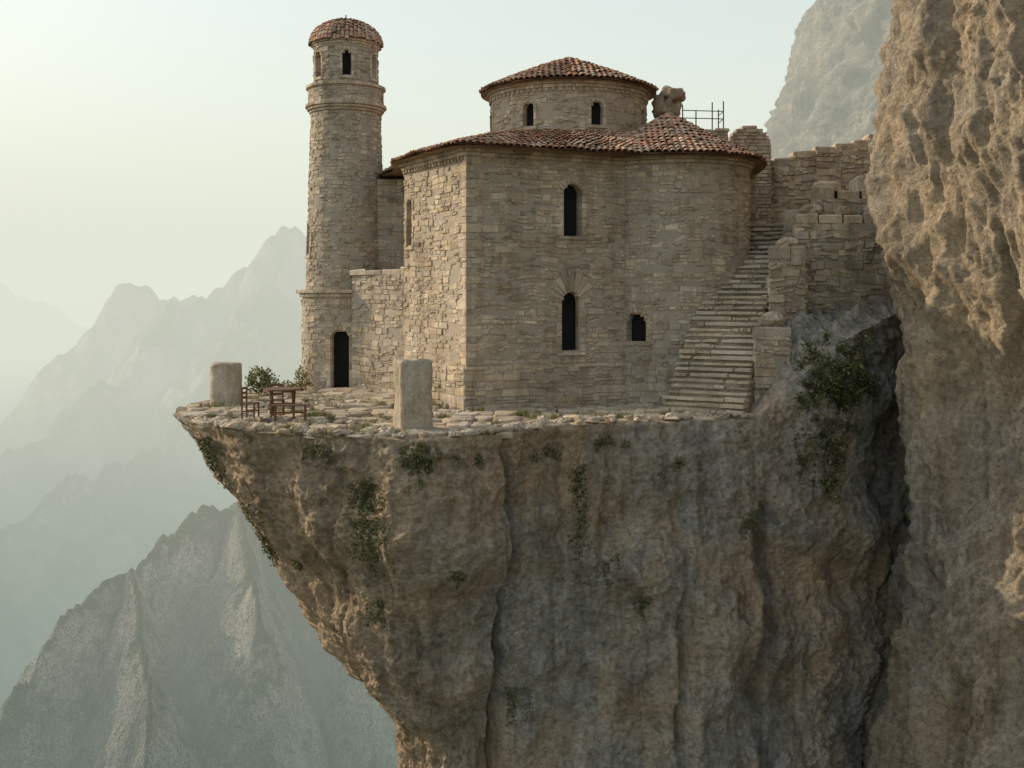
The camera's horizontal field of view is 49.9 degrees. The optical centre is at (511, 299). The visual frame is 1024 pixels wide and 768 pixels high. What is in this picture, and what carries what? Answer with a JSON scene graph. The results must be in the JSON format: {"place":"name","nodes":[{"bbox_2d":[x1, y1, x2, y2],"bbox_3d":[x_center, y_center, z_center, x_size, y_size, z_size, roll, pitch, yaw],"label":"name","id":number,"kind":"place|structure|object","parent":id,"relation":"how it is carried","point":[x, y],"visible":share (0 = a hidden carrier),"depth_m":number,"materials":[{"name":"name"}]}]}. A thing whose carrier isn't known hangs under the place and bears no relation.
{"place":"outdoors","nodes":[
{"label":"outdoors","id":0,"kind":"place"},
{"bbox_2d":[0,226,398,767],"bbox_3d":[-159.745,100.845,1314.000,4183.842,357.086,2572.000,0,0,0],"label":"mountain terrain","id":1,"kind":"structure","parent":0,"point":[151,615],"depth_m":177.17,"materials":[{"name":"grey stone"}]},
{"bbox_2d":[0,0,815,304],"label":"sky","id":2,"kind":"structure","parent":0,"point":[159,145],"materials":[{"name":"white"}]},
{"bbox_2d":[177,384,729,438],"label":"terrace paving","id":3,"kind":"structure","parent":0,"point":[503,416],"depth_m":33.73,"materials":[{"name":"stone"}]},
{"bbox_2d":[210,362,241,406],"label":"stone pillar","id":4,"kind":"structure","parent":3,"relation":"on","point":[225,381],"depth_m":37.00,"materials":[{"name":"beige stone"}]},
{"bbox_2d":[241,386,259,418],"bbox_3d":[-7.754,3.047,32.600,0.418,0.945,0.440,0,0,7],"label":"wooden chair","id":5,"kind":"object","parent":3,"relation":"on","point":[246,397],"visible":0.91,"depth_m":32.52,"materials":[{"name":"brown wood"}]},
{"bbox_2d":[244,365,279,394],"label":"round bush","id":6,"kind":"object","parent":3,"relation":"on","point":[262,383],"visible":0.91,"depth_m":40.48,"materials":[{"name":"green plant"}]},
{"bbox_2d":[269,383,284,414],"bbox_3d":[-7.201,3.047,33.704,0.440,0.945,0.418,0,0,-17],"label":"wooden chair","id":7,"kind":"object","parent":3,"relation":"on","point":[282,399],"visible":0.79,"depth_m":33.81,"materials":[{"name":"brown wood"}]},
{"bbox_2d":[263,387,302,418],"bbox_3d":[-6.850,3.087,32.900,1.160,0.893,1.160,0,0,0],"label":"wooden table","id":8,"kind":"object","parent":3,"relation":"on","point":[293,390],"visible":0.94,"depth_m":32.81,"materials":[{"name":"brown wood"}]},
{"bbox_2d":[270,404,309,421],"bbox_3d":[-6.450,3.280,32.000,1.100,0.480,0.350,0,0,-6],"label":"wooden bench","id":9,"kind":"object","parent":3,"relation":"on","point":[275,406],"visible":0.91,"depth_m":31.94,"materials":[{"name":"brown wood"}]},
{"bbox_2d":[275,365,311,392],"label":"shrub","id":10,"kind":"object","parent":3,"relation":"on","point":[301,384],"visible":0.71,"depth_m":42.32,"materials":[{"name":"green plant"}]},
{"bbox_2d":[296,15,386,391],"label":"bell tower","id":11,"kind":"structure","parent":3,"relation":"on","point":[345,107],"depth_m":42.70,"materials":[{"name":"stone"}]},
{"bbox_2d":[317,387,434,404],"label":"door steps","id":12,"kind":"structure","parent":3,"relation":"on","point":[365,394],"depth_m":39.51,"materials":[{"name":"stone"}]},
{"bbox_2d":[393,358,432,429],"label":"stone pillar","id":13,"kind":"structure","parent":3,"relation":"on","point":[413,394],"depth_m":29.93,"materials":[{"name":"beige stone"}]},
{"bbox_2d":[183,395,754,437],"bbox_3d":[-1.308,3.490,34.337,17.313,0.356,11.520,0,0,0],"label":"loose rubble","id":14,"kind":"object","parent":3,"relation":"on","point":[222,421],"visible":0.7,"depth_m":31.43,"materials":[{"name":"stone"}]},
{"bbox_2d":[349,57,767,411],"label":"stone church","id":15,"kind":"structure","parent":3,"relation":"on","point":[567,230],"depth_m":37.34,"materials":[{"name":"stone"}]},
{"bbox_2d":[527,102,647,349],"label":"dark windows","id":16,"kind":"structure","parent":15,"relation":"in","point":[568,313],"depth_m":37.45,"materials":[{"name":"black glass"}]},
{"bbox_2d":[682,101,723,132],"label":"roof railing","id":17,"kind":"object","parent":15,"relation":"on","point":[712,118],"visible":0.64,"depth_m":43.38,"materials":[{"name":"metal"}]},
{"bbox_2d":[659,223,782,417],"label":"stone staircase","id":18,"kind":"structure","parent":3,"relation":"on","point":[714,374],"depth_m":35.74,"materials":[{"name":"beige stone"}]},
{"bbox_2d":[764,0,892,158],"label":"distant crag","id":19,"kind":"structure","parent":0,"point":[827,97],"depth_m":132.01,"materials":[{"name":"grey stone"}]},
{"bbox_2d":[860,0,1023,767],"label":"rock cliff","id":20,"kind":"structure","parent":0,"point":[944,182],"depth_m":30.59,"materials":[{"name":"brown stone"}]},
{"bbox_2d":[173,295,910,767],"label":"cliff outcrop","id":21,"kind":"object","parent":20,"relation":"attached to","point":[765,647],"visible":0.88,"depth_m":31.46,"materials":[{"name":"stone"}]},
{"bbox_2d":[193,434,230,489],"bbox_3d":[-8.932,4.839,33.254,1.087,1.864,3.315,0,0,0],"label":"hanging vine","id":22,"kind":"object","parent":21,"relation":"hanging from","point":[208,454],"visible":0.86,"depth_m":32.41,"materials":[{"name":"green plant"}]},
{"bbox_2d":[239,502,266,544],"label":"hanging vine","id":23,"kind":"object","parent":21,"relation":"hanging from","point":[246,512],"visible":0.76,"depth_m":31.29,"materials":[{"name":"green plant"}]},
{"bbox_2d":[255,530,279,566],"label":"hanging vine","id":24,"kind":"object","parent":21,"relation":"hanging from","point":[267,541],"visible":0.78,"depth_m":33.54,"materials":[{"name":"green plant"}]},
{"bbox_2d":[291,560,302,571],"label":"hanging vine","id":25,"kind":"object","parent":21,"relation":"hanging from","point":[297,564],"visible":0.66,"depth_m":32.33,"materials":[{"name":"green plant"}]},
{"bbox_2d":[302,441,334,464],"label":"hanging vine","id":26,"kind":"object","parent":21,"relation":"hanging from","point":[313,451],"visible":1,"depth_m":29.23,"materials":[{"name":"green plant"}]},
{"bbox_2d":[337,477,394,597],"bbox_3d":[-3.623,6.307,29.109,2.046,3.369,1.319,0,0,39],"label":"hanging vine","id":27,"kind":"object","parent":21,"relation":"hanging from","point":[361,510],"visible":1,"depth_m":28.83,"materials":[{"name":"green plant"}]},
{"bbox_2d":[362,598,385,629],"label":"hanging vine","id":28,"kind":"object","parent":21,"relation":"hanging from","point":[381,612],"visible":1,"depth_m":29.92,"materials":[{"name":"green plant"}]},
{"bbox_2d":[398,441,438,492],"bbox_3d":[-2.414,4.285,28.259,1.051,1.322,0.618,0,0,0],"label":"hanging vine","id":29,"kind":"object","parent":21,"relation":"hanging from","point":[418,464],"visible":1,"depth_m":28.23,"materials":[{"name":"green plant"}]},
{"bbox_2d":[206,395,691,434],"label":"grass tufts","id":30,"kind":"object","parent":21,"relation":"on","point":[441,415],"visible":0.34,"depth_m":33.30,"materials":[{"name":"green plant"}]},
{"bbox_2d":[425,448,482,473],"bbox_3d":[-1.485,4.159,28.572,1.799,0.675,0.397,0,0,-31],"label":"hanging vine","id":31,"kind":"object","parent":21,"relation":"hanging from","point":[479,461],"visible":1,"depth_m":28.50,"materials":[{"name":"green plant"}]},
{"bbox_2d":[446,571,466,590],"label":"hanging vine","id":32,"kind":"object","parent":21,"relation":"hanging from","point":[457,576],"visible":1,"depth_m":28.60,"materials":[{"name":"green plant"}]},
{"bbox_2d":[503,687,535,738],"bbox_3d":[0.210,11.737,31.245,0.950,1.587,0.411,0,0,7],"label":"hanging vine","id":33,"kind":"object","parent":21,"relation":"hanging from","point":[514,705],"visible":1,"depth_m":31.27,"materials":[{"name":"green plant"}]},
{"bbox_2d":[530,445,564,463],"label":"hanging vine","id":34,"kind":"object","parent":21,"relation":"hanging from","point":[554,456],"visible":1,"depth_m":31.03,"materials":[{"name":"green plant"}]},
{"bbox_2d":[566,461,591,583],"bbox_3d":[1.906,6.335,31.348,0.840,3.410,0.975,0,0,0],"label":"hanging vine","id":35,"kind":"object","parent":21,"relation":"hanging from","point":[578,473],"visible":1,"depth_m":31.32,"materials":[{"name":"green plant"}]},
{"bbox_2d":[590,551,622,591],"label":"hanging vine","id":36,"kind":"object","parent":21,"relation":"hanging from","point":[606,571],"visible":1,"depth_m":31.13,"materials":[{"name":"green plant"}]},
{"bbox_2d":[592,435,630,452],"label":"hanging vine","id":37,"kind":"object","parent":21,"relation":"hanging from","point":[600,443],"visible":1,"depth_m":31.94,"materials":[{"name":"green plant"}]},
{"bbox_2d":[630,596,652,621],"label":"hanging vine","id":38,"kind":"object","parent":21,"relation":"hanging from","point":[641,602],"visible":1,"depth_m":31.34,"materials":[{"name":"green plant"}]},
{"bbox_2d":[659,455,702,484],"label":"hanging vine","id":39,"kind":"object","parent":21,"relation":"hanging from","point":[682,463],"visible":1,"depth_m":32.02,"materials":[{"name":"green plant"}]},
{"bbox_2d":[739,511,756,539],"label":"hanging vine","id":40,"kind":"object","parent":21,"relation":"hanging from","point":[749,522],"visible":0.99,"depth_m":32.56,"materials":[{"name":"green plant"}]},
{"bbox_2d":[752,175,890,401],"bbox_3d":[11.169,-0.175,38.027,9.369,8.590,4.853,0,0,-21],"label":"masonry","id":41,"kind":"object","parent":21,"relation":"on","point":[839,213],"visible":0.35,"depth_m":37.15,"materials":[{"name":"stone"}]},
{"bbox_2d":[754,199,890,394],"bbox_3d":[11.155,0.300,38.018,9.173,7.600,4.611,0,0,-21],"label":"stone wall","id":42,"kind":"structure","parent":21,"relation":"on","point":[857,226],"depth_m":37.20,"materials":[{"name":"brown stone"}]},
{"bbox_2d":[790,366,865,503],"bbox_3d":[9.716,4.050,33.469,3.216,4.107,1.548,0,0,-38],"label":"cliff shrub","id":43,"kind":"object","parent":21,"relation":"on","point":[827,480],"visible":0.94,"depth_m":33.08,"materials":[{"name":"green plant"}]},
{"bbox_2d":[792,330,887,414],"bbox_3d":[10.412,2.230,33.824,3.391,2.624,1.997,0,0,-24],"label":"cliff shrub","id":44,"kind":"object","parent":21,"relation":"on","point":[857,378],"visible":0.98,"depth_m":33.59,"materials":[{"name":"green plant"}]},
{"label":"upper courtyard ground","id":45,"kind":"structure","parent":0,"visible":0},
{"bbox_2d":[728,125,873,223],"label":"masonry","id":46,"kind":"object","parent":45,"relation":"on","point":[753,138],"visible":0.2,"depth_m":45.92,"materials":[{"name":"stone"}]},
{"bbox_2d":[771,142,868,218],"bbox_3d":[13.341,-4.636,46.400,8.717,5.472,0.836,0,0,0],"label":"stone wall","id":47,"kind":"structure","parent":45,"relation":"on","point":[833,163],"depth_m":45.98,"materials":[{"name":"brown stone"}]}
]}

